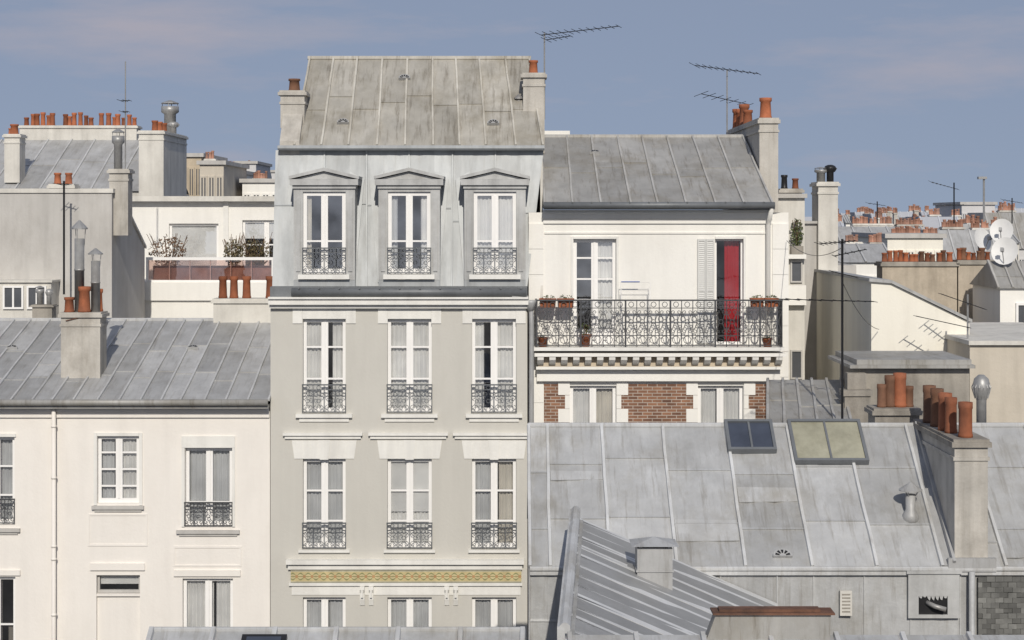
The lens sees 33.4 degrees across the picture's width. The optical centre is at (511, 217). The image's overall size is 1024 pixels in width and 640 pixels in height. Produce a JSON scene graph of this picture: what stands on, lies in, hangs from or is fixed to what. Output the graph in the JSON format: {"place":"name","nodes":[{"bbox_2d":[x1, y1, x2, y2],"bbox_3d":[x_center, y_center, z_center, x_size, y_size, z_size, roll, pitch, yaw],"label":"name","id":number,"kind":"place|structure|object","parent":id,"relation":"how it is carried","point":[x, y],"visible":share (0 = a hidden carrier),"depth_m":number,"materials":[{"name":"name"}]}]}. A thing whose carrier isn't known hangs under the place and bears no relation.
{"place":"outdoors","nodes":[
{"label":"outdoors","id":0,"kind":"place"},
{"bbox_2d":[0,100,188,195],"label":"apartment building","id":1,"kind":"structure","parent":0,"point":[35,154],"depth_m":62.35,"materials":[{"name":"grey metal"}]},
{"bbox_2d":[132,196,273,317],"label":"apartment building","id":2,"kind":"structure","parent":0,"point":[189,286],"depth_m":55.20,"materials":[{"name":"white paint"}]},
{"bbox_2d":[147,233,187,265],"bbox_3d":[-10.845,1.216,53.802,1.302,1.460,0.607,0,0,0],"label":"terrace shrub","id":3,"kind":"object","parent":2,"relation":"on","point":[173,243],"visible":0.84,"depth_m":53.75,"materials":[{"name":"green plant"}]},
{"bbox_2d":[170,224,217,265],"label":"window","id":4,"kind":"structure","parent":2,"relation":"in","point":[202,239],"depth_m":55.39,"materials":[{"name":"grey glass"}]},
{"bbox_2d":[222,234,242,265],"bbox_3d":[-8.796,1.208,53.800,0.800,1.476,0.666,0,0,0],"label":"terrace shrub","id":5,"kind":"object","parent":2,"relation":"on","point":[232,248],"visible":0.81,"depth_m":53.75,"materials":[{"name":"green plant"}]},
{"bbox_2d":[238,233,271,265],"bbox_3d":[-8.097,1.195,53.786,1.125,1.502,0.651,0,0,0],"label":"terrace shrub","id":6,"kind":"object","parent":2,"relation":"on","point":[257,247],"visible":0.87,"depth_m":53.78,"materials":[{"name":"green plant"}]},
{"bbox_2d":[243,220,273,265],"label":"window","id":7,"kind":"structure","parent":2,"relation":"in","point":[260,229],"depth_m":55.39,"materials":[{"name":"white paint"}]},
{"bbox_2d":[187,153,227,195],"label":"apartment building","id":8,"kind":"structure","parent":0,"point":[193,178],"depth_m":97.95,"materials":[{"name":"beige paint"}]},
{"bbox_2d":[188,167,194,195],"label":"window","id":9,"kind":"structure","parent":8,"relation":"in","point":[191,170],"depth_m":97.95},
{"bbox_2d":[195,167,199,195],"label":"window","id":10,"kind":"structure","parent":8,"relation":"in","point":[197,169],"depth_m":97.95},
{"bbox_2d":[196,151,249,195],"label":"apartment building","id":11,"kind":"structure","parent":0,"point":[219,178],"depth_m":92.00,"materials":[{"name":"beige paint"}]},
{"bbox_2d":[200,176,206,195],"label":"window","id":12,"kind":"structure","parent":11,"relation":"in","point":[203,179],"depth_m":91.97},
{"bbox_2d":[208,176,214,195],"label":"window","id":13,"kind":"structure","parent":11,"relation":"in","point":[211,179],"depth_m":91.99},
{"bbox_2d":[216,176,222,195],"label":"window","id":14,"kind":"structure","parent":11,"relation":"in","point":[219,179],"depth_m":91.95,"materials":[{"name":"beige paint"}]},
{"bbox_2d":[239,170,274,195],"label":"apartment building","id":15,"kind":"structure","parent":0,"point":[259,184],"depth_m":96.00,"materials":[{"name":"white paint"}]},
{"bbox_2d":[270,170,274,178],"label":"apartment building","id":16,"kind":"structure","parent":0,"point":[272,172],"depth_m":160.00,"materials":[{"name":"white paint"}]},
{"bbox_2d":[146,626,525,639],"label":"house","id":17,"kind":"structure","parent":0,"point":[336,633],"depth_m":19.94,"materials":[{"name":"metal"}]},
{"bbox_2d":[268,56,546,639],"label":"apartment building","id":18,"kind":"structure","parent":0,"point":[408,196],"depth_m":40.11,"materials":[{"name":"grey paint"}]},
{"bbox_2d":[302,319,345,411],"bbox_3d":[-4.400,3.480,40.108,1.034,2.194,0.337,0,0,0],"label":"window","id":19,"kind":"structure","parent":18,"relation":"in","point":[316,346],"depth_m":40.21,"materials":[{"name":"white paint"}]},
{"bbox_2d":[302,459,345,547],"bbox_3d":[-4.400,6.710,40.107,1.034,2.094,0.334,0,0,0],"label":"window","id":20,"kind":"structure","parent":18,"relation":"in","point":[324,523],"depth_m":40.22,"materials":[{"name":"white paint"}]},
{"bbox_2d":[302,192,345,273],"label":"window","id":21,"kind":"structure","parent":18,"relation":"in","point":[307,247],"depth_m":40.24,"materials":[{"name":"white paint"}]},
{"bbox_2d":[304,597,345,626],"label":"window","id":22,"kind":"structure","parent":18,"relation":"in","point":[315,608],"depth_m":40.23,"materials":[{"name":"white paint"}]},
{"bbox_2d":[386,319,431,411],"bbox_3d":[-2.400,3.480,40.110,1.074,2.194,0.339,0,0,0],"label":"window","id":23,"kind":"structure","parent":18,"relation":"in","point":[409,385],"depth_m":40.22,"materials":[{"name":"white paint"}]},
{"bbox_2d":[386,459,431,547],"bbox_3d":[-2.400,6.710,40.109,1.074,2.094,0.339,0,0,0],"label":"window","id":24,"kind":"structure","parent":18,"relation":"in","point":[409,523],"depth_m":40.19,"materials":[{"name":"white paint"}]},
{"bbox_2d":[387,192,430,273],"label":"window","id":25,"kind":"structure","parent":18,"relation":"in","point":[392,249],"depth_m":40.24,"materials":[{"name":"white paint"}]},
{"bbox_2d":[388,597,431,626],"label":"window","id":26,"kind":"structure","parent":18,"relation":"in","point":[402,611],"depth_m":40.23,"materials":[{"name":"white paint"}]},
{"bbox_2d":[471,319,516,411],"bbox_3d":[-0.420,3.480,40.106,1.074,2.194,0.333,0,0,0],"label":"window","id":27,"kind":"structure","parent":18,"relation":"in","point":[503,384],"depth_m":40.12,"materials":[{"name":"white paint"}]},
{"bbox_2d":[471,459,516,547],"bbox_3d":[-0.420,6.710,40.110,1.074,2.094,0.340,0,0,0],"label":"window","id":28,"kind":"structure","parent":18,"relation":"in","point":[485,522],"depth_m":40.22,"materials":[{"name":"white paint"}]},
{"bbox_2d":[472,597,515,626],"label":"window","id":29,"kind":"structure","parent":18,"relation":"in","point":[486,611],"depth_m":40.23,"materials":[{"name":"white paint"}]},
{"bbox_2d":[473,192,516,273],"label":"window","id":30,"kind":"structure","parent":18,"relation":"in","point":[494,249],"depth_m":40.35,"materials":[{"name":"white paint"}]},
{"bbox_2d":[535,25,621,72],"bbox_3d":[1.661,-3.570,42.105,2.149,2.241,0.642,0,0,29],"label":"tv antenna","id":31,"kind":"object","parent":18,"relation":"attached to","point":[544,34],"visible":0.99,"depth_m":42.32,"materials":[{"name":"metal"}]},
{"bbox_2d":[0,0,1023,216],"label":"sky","id":32,"kind":"structure","parent":0,"point":[902,97],"materials":[{"name":"blue"}]},
{"bbox_2d":[557,506,777,639],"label":"shed roof house","id":33,"kind":"structure","parent":0,"point":[614,583],"depth_m":25.66,"materials":[{"name":"metal"}]},
{"bbox_2d":[527,373,1023,639],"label":"apartment building","id":34,"kind":"structure","parent":0,"point":[895,515],"depth_m":28.92,"materials":[{"name":"metal"}]},
{"bbox_2d":[906,571,961,617],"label":"window","id":35,"kind":"structure","parent":34,"relation":"in","point":[931,594],"depth_m":27.95,"materials":[{"name":"metal"}]},
{"bbox_2d":[567,606,1023,639],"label":"house","id":36,"kind":"structure","parent":0,"point":[769,622],"depth_m":20.90,"materials":[{"name":"metal"}]},
{"bbox_2d":[842,210,850,225],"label":"apartment building","id":37,"kind":"structure","parent":0,"point":[846,219],"depth_m":141.84,"materials":[{"name":"white paint"}]},
{"bbox_2d":[850,207,866,214],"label":"apartment building","id":38,"kind":"structure","parent":0,"point":[861,212],"depth_m":181.20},
{"bbox_2d":[850,208,873,225],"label":"apartment building","id":39,"kind":"structure","parent":0,"point":[868,211],"depth_m":151.27,"materials":[{"name":"orange ceramic"}]},
{"bbox_2d":[838,233,892,277],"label":"apartment building","id":40,"kind":"structure","parent":0,"point":[863,261],"depth_m":78.89,"materials":[{"name":"white paint"}]},
{"bbox_2d":[866,201,884,223],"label":"tv antenna","id":41,"kind":"object","parent":40,"relation":"on","point":[877,204],"visible":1,"depth_m":81.97,"materials":[{"name":"black metal"}]},
{"bbox_2d":[766,351,974,422],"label":"rooftop house","id":42,"kind":"structure","parent":0,"point":[865,372],"depth_m":35.50,"materials":[{"name":"grey metal"}]},
{"bbox_2d":[776,239,878,418],"bbox_3d":[6.812,2.281,36.842,2.150,3.718,7.026,0,0,12],"label":"tv antenna","id":43,"kind":"object","parent":42,"relation":"on","point":[842,242],"visible":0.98,"depth_m":33.78,"materials":[{"name":"black metal"}]},
{"bbox_2d":[863,207,888,223],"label":"apartment building","id":44,"kind":"structure","parent":0,"point":[884,213],"depth_m":143.14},
{"bbox_2d":[892,207,897,224],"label":"apartment building","id":45,"kind":"structure","parent":0,"point":[895,213],"depth_m":163.59,"materials":[{"name":"beige paint"}]},
{"bbox_2d":[851,225,946,260],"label":"apartment building","id":46,"kind":"structure","parent":0,"point":[911,240],"depth_m":84.00,"materials":[{"name":"white paint"}]},
{"bbox_2d":[907,250,914,258],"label":"window","id":47,"kind":"structure","parent":46,"relation":"in","point":[910,251],"depth_m":83.94,"materials":[{"name":"white"}]},
{"bbox_2d":[934,250,940,260],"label":"window","id":48,"kind":"structure","parent":46,"relation":"in","point":[935,251],"depth_m":83.94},
{"bbox_2d":[897,204,922,216],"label":"apartment building","id":49,"kind":"structure","parent":0,"point":[909,213],"depth_m":231.82,"materials":[{"name":"white paint"}]},
{"bbox_2d":[912,206,928,216],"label":"apartment building","id":50,"kind":"structure","parent":0,"point":[925,213],"depth_m":170.23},
{"bbox_2d":[874,248,994,321],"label":"apartment building","id":51,"kind":"structure","parent":0,"point":[930,277],"depth_m":48.60,"materials":[{"name":"paint"}]},
{"bbox_2d":[974,228,991,250],"bbox_3d":[13.700,0.920,49.531,0.505,1.253,0.502,0,0,21],"label":"satellite dish","id":52,"kind":"object","parent":51,"relation":"attached to","point":[983,237],"visible":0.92,"depth_m":49.59,"materials":[{"name":"paint"}]},
{"bbox_2d":[990,219,1012,240],"bbox_3d":[14.045,1.012,48.910,0.515,1.963,0.518,0,0,-18],"label":"satellite dish","id":53,"kind":"object","parent":51,"relation":"attached to","point":[1000,228],"visible":0.88,"depth_m":48.99,"materials":[{"name":"paint"}]},
{"bbox_2d":[932,182,963,223],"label":"tv antenna","id":54,"kind":"object","parent":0,"point":[954,188],"visible":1,"depth_m":69.98,"materials":[{"name":"black metal"}]},
{"bbox_2d":[920,219,994,259],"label":"apartment building","id":55,"kind":"structure","parent":0,"point":[958,236],"depth_m":91.63,"materials":[{"name":"grey metal"}]},
{"bbox_2d":[963,215,980,229],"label":"apartment building","id":56,"kind":"structure","parent":0,"point":[967,224],"depth_m":102.53,"materials":[{"name":"orange metal"}]},
{"bbox_2d":[977,176,986,221],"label":"metal flue pipe","id":57,"kind":"object","parent":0,"point":[983,178],"visible":1,"depth_m":79.96,"materials":[{"name":"metal"}]},
{"bbox_2d":[945,322,1023,422],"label":"house","id":58,"kind":"structure","parent":0,"point":[993,352],"depth_m":38.00,"materials":[{"name":"beige paint"}]},
{"bbox_2d":[913,293,986,338],"bbox_3d":[9.933,2.265,38.659,1.593,1.130,0.442,0,0,29],"label":"tv antenna","id":59,"kind":"object","parent":58,"relation":"on","point":[968,303],"visible":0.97,"depth_m":38.49,"materials":[{"name":"metal"}]},
{"bbox_2d":[980,217,996,241],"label":"apartment building","id":60,"kind":"structure","parent":0,"point":[994,219],"depth_m":106.91,"materials":[{"name":"orange ceramic"}]},
{"bbox_2d":[967,204,1023,260],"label":"apartment building","id":61,"kind":"structure","parent":0,"point":[1017,224],"depth_m":113.64,"materials":[{"name":"grey metal"}]},
{"bbox_2d":[970,260,1023,322],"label":"house","id":62,"kind":"structure","parent":0,"point":[998,291],"depth_m":45.95,"materials":[{"name":"white paint"}]},
{"bbox_2d":[991,237,1017,264],"bbox_3d":[13.296,1.227,46.127,0.556,1.396,0.554,0,0,-19],"label":"satellite dish","id":63,"kind":"object","parent":62,"relation":"on","point":[1004,250],"visible":0.98,"depth_m":46.17,"materials":[{"name":"paint"}]},
{"bbox_2d":[1015,303,1023,322],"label":"window","id":64,"kind":"structure","parent":62,"relation":"in","point":[1019,307],"depth_m":45.47,"materials":[{"name":"white paint"}]},
{"bbox_2d":[995,201,1023,212],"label":"apartment building","id":65,"kind":"structure","parent":0,"point":[1019,210],"depth_m":251.96,"materials":[{"name":"white paint"}]},
{"bbox_2d":[1003,198,1021,223],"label":"tv antenna","id":66,"kind":"object","parent":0,"point":[1012,201],"visible":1,"depth_m":83.98,"materials":[{"name":"black metal"}]},
{"label":"ground","id":67,"kind":"structure","parent":0,"visible":0},
{"bbox_2d":[0,129,146,317],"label":"apartment building","id":68,"kind":"structure","parent":67,"relation":"on","point":[31,239],"depth_m":48.00,"materials":[{"name":"paint"}]},
{"bbox_2d":[3,286,23,308],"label":"window","id":69,"kind":"structure","parent":68,"relation":"in","point":[13,296],"depth_m":47.17,"materials":[{"name":"white paint"}]},
{"bbox_2d":[27,286,46,308],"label":"window","id":70,"kind":"structure","parent":68,"relation":"in","point":[31,294],"depth_m":47.17,"materials":[{"name":"white paint"}]},
{"bbox_2d":[117,61,130,168],"bbox_3d":[-11.008,-2.892,48.570,0.317,3.110,0.401,0,0,17],"label":"tv antenna","id":71,"kind":"object","parent":68,"relation":"on","point":[125,100],"visible":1,"depth_m":48.59,"materials":[{"name":"metal"}]},
{"bbox_2d":[0,220,271,639],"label":"apartment building","id":72,"kind":"structure","parent":67,"relation":"on","point":[135,478],"depth_m":40.05,"materials":[{"name":"beige paint"}]},
{"bbox_2d":[0,437,14,523],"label":"window","id":73,"kind":"structure","parent":72,"relation":"in","point":[7,444],"depth_m":40.28,"materials":[{"name":"white paint"}]},
{"bbox_2d":[0,577,14,639],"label":"window","id":74,"kind":"structure","parent":72,"relation":"in","point":[1,578],"depth_m":40.16,"materials":[{"name":"white paint"}]},
{"bbox_2d":[53,181,70,293],"bbox_3d":[-12.338,0.552,46.970,0.368,3.126,0.501,0,0,23],"label":"tv antenna","id":75,"kind":"object","parent":72,"relation":"on","point":[64,184],"visible":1,"depth_m":46.97,"materials":[{"name":"black metal"}]},
{"bbox_2d":[98,436,138,502],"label":"window","id":76,"kind":"structure","parent":72,"relation":"in","point":[127,447],"depth_m":40.25,"materials":[{"name":"white paint"}]},
{"bbox_2d":[98,575,139,592],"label":"window","id":77,"kind":"structure","parent":72,"relation":"in","point":[102,579],"depth_m":40.24,"materials":[{"name":"white wood"}]},
{"bbox_2d":[184,448,232,525],"bbox_3d":[-7.119,6.328,40.157,1.135,1.836,0.334,0,0,0],"label":"window","id":78,"kind":"structure","parent":72,"relation":"in","point":[208,502],"depth_m":40.27,"materials":[{"name":"white paint"}]},
{"bbox_2d":[184,579,232,626],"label":"window","id":79,"kind":"structure","parent":72,"relation":"in","point":[198,593],"depth_m":40.28,"materials":[{"name":"white paint"}]},
{"bbox_2d":[247,171,254,178],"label":"apartment building","id":80,"kind":"structure","parent":67,"relation":"on","point":[249,174],"depth_m":104.38,"materials":[{"name":"white paint"}]},
{"bbox_2d":[233,161,271,177],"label":"apartment building","id":81,"kind":"structure","parent":67,"relation":"on","point":[262,167],"depth_m":135.80,"materials":[{"name":"white paint"}]},
{"bbox_2d":[527,97,788,639],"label":"apartment building","id":82,"kind":"structure","parent":67,"relation":"on","point":[693,229],"depth_m":40.60,"materials":[{"name":"white paint"}]},
{"bbox_2d":[538,334,546,346],"bbox_3d":[0.722,2.884,40.200,0.273,0.308,0.273,0,0,0],"label":"potted plant","id":83,"kind":"object","parent":82,"relation":"on","point":[541,339],"visible":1,"depth_m":40.11,"materials":[{"name":"orange plant"}]},
{"bbox_2d":[539,295,555,306],"bbox_3d":[0.840,1.960,40.140,0.404,0.299,0.204,0,0,0],"label":"window box","id":84,"kind":"object","parent":82,"relation":"attached to","point":[552,304],"visible":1,"depth_m":40.06,"materials":[{"name":"ceramic"}]},
{"bbox_2d":[557,295,573,306],"bbox_3d":[1.260,1.954,40.140,0.404,0.312,0.204,0,0,0],"label":"window box","id":85,"kind":"object","parent":82,"relation":"attached to","point":[567,303],"visible":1,"depth_m":40.06,"materials":[{"name":"ceramic"}]},
{"bbox_2d":[579,323,591,346],"bbox_3d":[1.720,2.763,40.304,0.338,0.550,0.306,0,0,21],"label":"potted plant","id":86,"kind":"object","parent":82,"relation":"on","point":[586,339],"visible":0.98,"depth_m":40.22,"materials":[{"name":"orange plant"}]},
{"bbox_2d":[570,386,615,422],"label":"window","id":87,"kind":"structure","parent":82,"relation":"in","point":[588,404],"depth_m":40.83,"materials":[{"name":"white paint"}]},
{"bbox_2d":[573,239,615,343],"bbox_3d":[1.969,1.766,40.784,1.009,2.511,0.188,0,0,0],"label":"window","id":88,"kind":"structure","parent":82,"relation":"in","point":[603,251],"depth_m":40.71,"materials":[{"name":"white paint"}]},
{"bbox_2d":[620,281,650,346],"bbox_3d":[2.912,2.273,40.340,0.721,1.536,0.340,0,0,0],"label":"drying rack","id":89,"kind":"object","parent":82,"relation":"on","point":[621,292],"visible":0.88,"depth_m":40.29,"materials":[{"name":"white metal"}]},
{"bbox_2d":[698,386,742,422],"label":"window","id":90,"kind":"structure","parent":82,"relation":"in","point":[729,399],"depth_m":40.83,"materials":[{"name":"white paint"}]},
{"bbox_2d":[689,62,760,131],"bbox_3d":[5.926,-3.359,47.634,1.966,1.959,1.515,0,0,0],"label":"tv antenna","id":91,"kind":"object","parent":82,"relation":"on","point":[727,70],"visible":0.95,"depth_m":47.58,"materials":[{"name":"metal"}]},
{"bbox_2d":[715,239,742,343],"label":"window","id":92,"kind":"structure","parent":82,"relation":"in","point":[731,246],"depth_m":40.83,"materials":[{"name":"red paint"}]},
{"bbox_2d":[749,295,763,306],"bbox_3d":[5.760,1.952,40.140,0.324,0.295,0.204,0,0,0],"label":"window box","id":93,"kind":"object","parent":82,"relation":"attached to","point":[754,304],"visible":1,"depth_m":40.06,"materials":[{"name":"ceramic"}]},
{"bbox_2d":[762,336,772,346],"bbox_3d":[6.015,2.896,40.200,0.252,0.285,0.252,0,0,0],"label":"potted plant","id":94,"kind":"object","parent":82,"relation":"on","point":[765,340],"visible":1,"depth_m":40.12,"materials":[{"name":"orange plant"}]},
{"bbox_2d":[764,295,777,306],"bbox_3d":[6.100,1.950,40.140,0.324,0.299,0.204,0,0,0],"label":"window box","id":95,"kind":"object","parent":82,"relation":"attached to","point":[773,302],"visible":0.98,"depth_m":40.06,"materials":[{"name":"ceramic"}]},
{"bbox_2d":[778,165,855,379],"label":"apartment building","id":96,"kind":"structure","parent":67,"relation":"on","point":[822,226],"depth_m":47.00,"materials":[{"name":"white paint"}]},
{"bbox_2d":[790,260,802,282],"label":"window","id":97,"kind":"structure","parent":96,"relation":"in","point":[796,266],"depth_m":44.98,"materials":[{"name":"grey glass"}]},
{"bbox_2d":[790,350,802,378],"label":"window","id":98,"kind":"structure","parent":96,"relation":"in","point":[796,356],"depth_m":44.98,"materials":[{"name":"grey glass"}]},
{"bbox_2d":[790,219,803,253],"bbox_3d":[7.487,0.489,44.866,0.382,0.953,0.294,0,0,0],"label":"balcony shrub","id":99,"kind":"object","parent":96,"relation":"on","point":[793,250],"visible":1,"depth_m":44.80,"materials":[{"name":"green plant"}]},
{"bbox_2d":[805,209,843,225],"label":"apartment building","id":100,"kind":"structure","parent":67,"relation":"on","point":[808,218],"depth_m":126.78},
{"bbox_2d":[838,214,842,225],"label":"apartment building","id":101,"kind":"structure","parent":67,"relation":"on","point":[840,221],"depth_m":112.87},
{"bbox_2d":[839,206,891,214],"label":"apartment building","id":102,"kind":"structure","parent":67,"relation":"on","point":[858,209],"depth_m":193.79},
{"bbox_2d":[875,210,882,223],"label":"apartment building","id":103,"kind":"structure","parent":67,"relation":"on","point":[880,212],"depth_m":112.10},
{"bbox_2d":[838,216,924,241],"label":"apartment building","id":104,"kind":"structure","parent":67,"relation":"on","point":[861,224],"depth_m":105.58,"materials":[{"name":"grey metal"}]},
{"bbox_2d":[882,206,891,216],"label":"apartment building","id":105,"kind":"structure","parent":67,"relation":"on","point":[889,211],"depth_m":168.95,"materials":[{"name":"beige paint"}]},
{"bbox_2d":[814,269,971,379],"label":"house","id":106,"kind":"structure","parent":67,"relation":"on","point":[891,310],"depth_m":40.00,"materials":[{"name":"beige paint"}]},
{"bbox_2d":[899,205,918,219],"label":"apartment building","id":107,"kind":"structure","parent":67,"relation":"on","point":[915,209],"depth_m":169.06,"materials":[{"name":"beige paint"}]},
{"bbox_2d":[905,208,961,229],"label":"apartment building","id":108,"kind":"structure","parent":67,"relation":"on","point":[933,219],"depth_m":119.88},
{"bbox_2d":[933,202,997,218],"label":"apartment building","id":109,"kind":"structure","parent":67,"relation":"on","point":[969,207],"depth_m":128.00,"materials":[{"name":"white paint"}]},
{"bbox_2d":[1011,233,1020,260],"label":"apartment building","id":110,"kind":"structure","parent":67,"relation":"on","point":[1014,238],"depth_m":107.70,"materials":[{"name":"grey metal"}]}
]}

